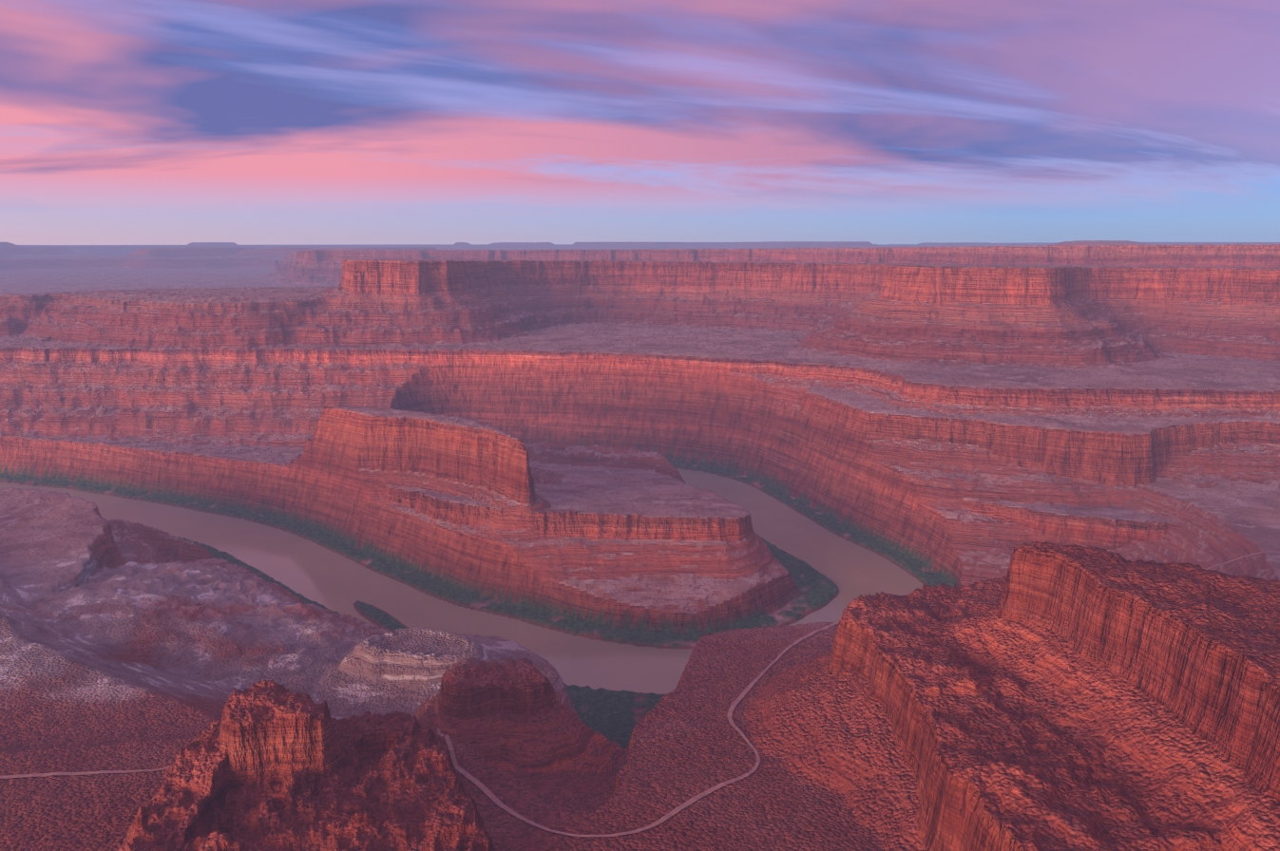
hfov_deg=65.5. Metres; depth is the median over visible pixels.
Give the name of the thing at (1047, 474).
canyon ground
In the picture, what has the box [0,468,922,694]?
river water
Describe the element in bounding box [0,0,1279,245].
sky
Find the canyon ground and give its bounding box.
[0,240,1279,850]

